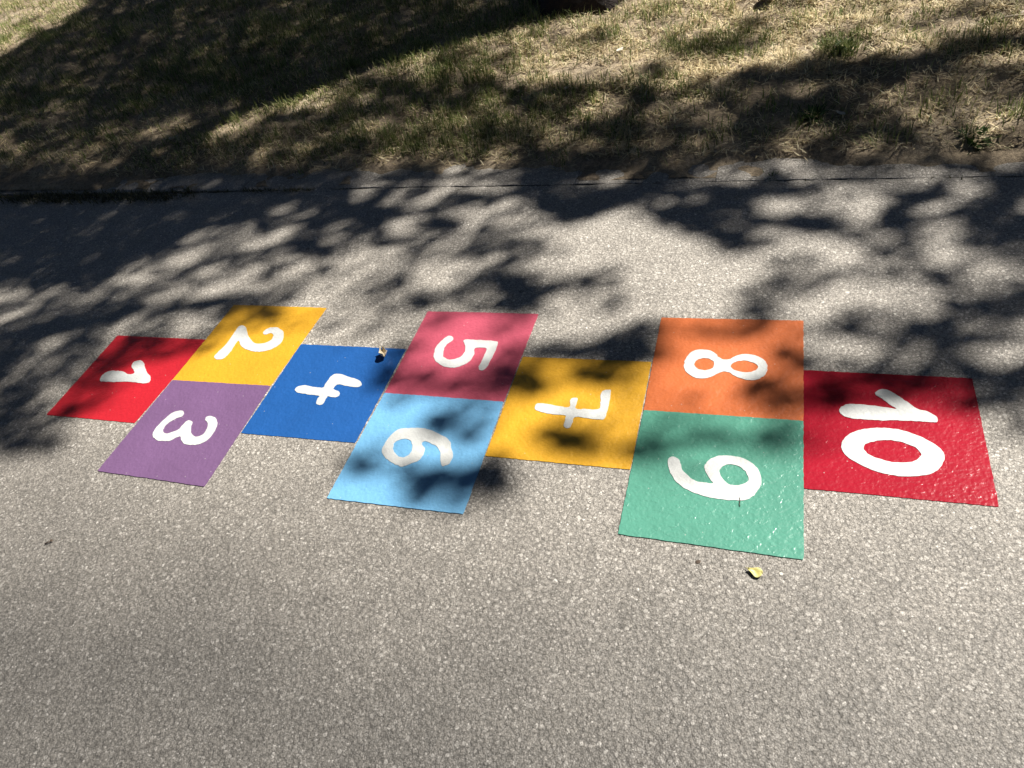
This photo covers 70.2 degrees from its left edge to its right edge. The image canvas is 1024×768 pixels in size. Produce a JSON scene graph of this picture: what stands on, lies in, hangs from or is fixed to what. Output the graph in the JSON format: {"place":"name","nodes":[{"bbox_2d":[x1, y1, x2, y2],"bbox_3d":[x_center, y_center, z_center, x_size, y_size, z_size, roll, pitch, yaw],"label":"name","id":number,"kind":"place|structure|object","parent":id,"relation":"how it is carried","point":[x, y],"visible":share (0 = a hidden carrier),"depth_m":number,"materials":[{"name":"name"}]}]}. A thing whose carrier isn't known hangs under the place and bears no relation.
{"place":"outdoors","nodes":[
{"label":"outdoors","id":0,"kind":"place"},
{"bbox_2d":[0,177,1023,767],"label":"path","id":1,"kind":"structure","parent":0,"point":[258,601],"depth_m":1.99,"materials":[{"name":"grey asphalt"}]},
{"bbox_2d":[47,335,204,422],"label":"painted square","id":2,"kind":"structure","parent":1,"relation":"on","point":[127,379],"depth_m":2.78,"materials":[{"name":"red paint"}]},
{"bbox_2d":[98,380,270,486],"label":"painted square","id":3,"kind":"structure","parent":1,"relation":"on","point":[185,432],"depth_m":2.48,"materials":[{"name":"purple paint"}]},
{"bbox_2d":[173,305,325,385],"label":"painted square","id":4,"kind":"structure","parent":1,"relation":"on","point":[251,344],"depth_m":2.78,"materials":[{"name":"yellow paint"}]},
{"bbox_2d":[241,344,405,442],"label":"painted square","id":5,"kind":"structure","parent":1,"relation":"on","point":[325,392],"depth_m":2.50,"materials":[{"name":"blue paint"}]},
{"bbox_2d":[378,346,386,356],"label":"curled leaf","id":6,"kind":"object","parent":5,"relation":"on","point":[382,351],"visible":1,"depth_m":2.58,"materials":[{"name":"beige plant"}]},
{"bbox_2d":[0,183,656,197],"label":"joint soil","id":7,"kind":"structure","parent":1,"relation":"on","point":[205,192],"depth_m":3.90,"materials":[{"name":"brown soil"}]},
{"bbox_2d":[0,175,989,208],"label":"joint moss","id":8,"kind":"object","parent":7,"relation":"on","point":[29,196],"visible":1,"depth_m":4.06,"materials":[{"name":"green plant"}]},
{"bbox_2d":[327,393,503,513],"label":"painted square","id":9,"kind":"structure","parent":1,"relation":"on","point":[420,452],"depth_m":2.21,"materials":[{"name":"blue paint"}]},
{"bbox_2d":[385,311,537,401],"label":"painted square","id":10,"kind":"structure","parent":1,"relation":"on","point":[472,355],"depth_m":2.50,"materials":[{"name":"paint"}]},
{"bbox_2d":[485,357,650,469],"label":"painted square","id":11,"kind":"structure","parent":1,"relation":"on","point":[585,412],"depth_m":2.22,"materials":[{"name":"yellow paint"}]},
{"bbox_2d":[618,410,803,559],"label":"painted square","id":12,"kind":"structure","parent":1,"relation":"on","point":[693,477],"depth_m":1.93,"materials":[{"name":"green paint"}]},
{"bbox_2d":[643,318,803,420],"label":"painted square","id":13,"kind":"structure","parent":1,"relation":"on","point":[743,367],"depth_m":2.23,"materials":[{"name":"orange paint"}]},
{"bbox_2d":[745,567,762,577],"bbox_3d":[0.577,0.442,1.729,0.026,0.008,0.041,-30,45,-16],"label":"fallen leaf","id":14,"kind":"object","parent":1,"relation":"on","point":[756,572],"visible":1,"depth_m":1.73,"materials":[{"name":"yellow plant"}]},
{"bbox_2d":[803,370,998,506],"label":"painted square","id":15,"kind":"structure","parent":1,"relation":"on","point":[910,437],"depth_m":1.93,"materials":[{"name":"red paint"}]},
{"bbox_2d":[0,0,1023,190],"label":"lawn","id":16,"kind":"structure","parent":0,"point":[984,160],"depth_m":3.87,"materials":[{"name":"plant"}]},
{"bbox_2d":[225,108,249,126],"bbox_3d":[-1.627,-1.622,4.368,0.192,0.078,0.252,27,56,36],"label":"grass tuft","id":17,"kind":"object","parent":16,"relation":"on","point":[237,116],"visible":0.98,"depth_m":4.37,"materials":[{"name":"plant"}]},
{"bbox_2d":[393,143,414,153],"bbox_3d":[-0.552,-1.212,3.708,0.118,0.054,0.152,-7,43,8],"label":"grass tuft","id":18,"kind":"object","parent":16,"relation":"on","point":[403,148],"visible":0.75,"depth_m":3.70,"materials":[{"name":"plant"}]},
{"bbox_2d":[532,0,618,18],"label":"tree","id":19,"kind":"object","parent":16,"relation":"on","point":[550,6],"visible":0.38,"depth_m":4.42,"materials":[{"name":"brown plant"}]},
{"bbox_2d":[726,26,751,45],"bbox_3d":[1.141,-1.789,3.729,0.216,0.106,0.138,-32,45,-18],"label":"grass tuft","id":20,"kind":"object","parent":16,"relation":"on","point":[736,39],"visible":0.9,"depth_m":3.74,"materials":[{"name":"plant"}]},
{"bbox_2d":[784,100,840,129],"bbox_3d":[1.285,-1.160,3.122,0.246,0.068,0.226,1,45,16],"label":"weed plant","id":21,"kind":"object","parent":16,"relation":"on","point":[819,112],"visible":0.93,"depth_m":3.14,"materials":[{"name":"green plant"}]},
{"bbox_2d":[813,34,873,57],"bbox_3d":[1.573,-1.624,3.461,0.274,0.054,0.261,6,46,21],"label":"weed plant","id":22,"kind":"object","parent":16,"relation":"on","point":[840,46],"visible":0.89,"depth_m":3.45,"materials":[{"name":"green plant"}]},
{"bbox_2d":[939,120,1011,154],"bbox_3d":[1.781,-0.972,2.834,0.266,0.095,0.264,3,45,18],"label":"weed plant","id":23,"kind":"object","parent":16,"relation":"on","point":[983,128],"visible":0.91,"depth_m":2.82,"materials":[{"name":"green plant"}]},
{"bbox_2d":[994,10,1023,20],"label":"twig","id":24,"kind":"object","parent":16,"relation":"on","point":[1016,15],"visible":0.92,"depth_m":3.32,"materials":[{"name":"brown wood"}]},
{"label":"ground","id":25,"kind":"structure","parent":0,"visible":0},
{"bbox_2d":[0,158,1023,195],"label":"kerb","id":26,"kind":"structure","parent":25,"relation":"on","point":[792,169],"depth_m":3.33,"materials":[{"name":"concrete"}]},
{"bbox_2d":[181,184,197,194],"bbox_3d":[-1.724,-1.051,3.904,0.092,0.043,0.116,-23,43,-9],"label":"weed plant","id":27,"kind":"object","parent":26,"relation":"on","point":[187,189],"visible":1,"depth_m":3.90,"materials":[{"name":"green plant"}]}
]}

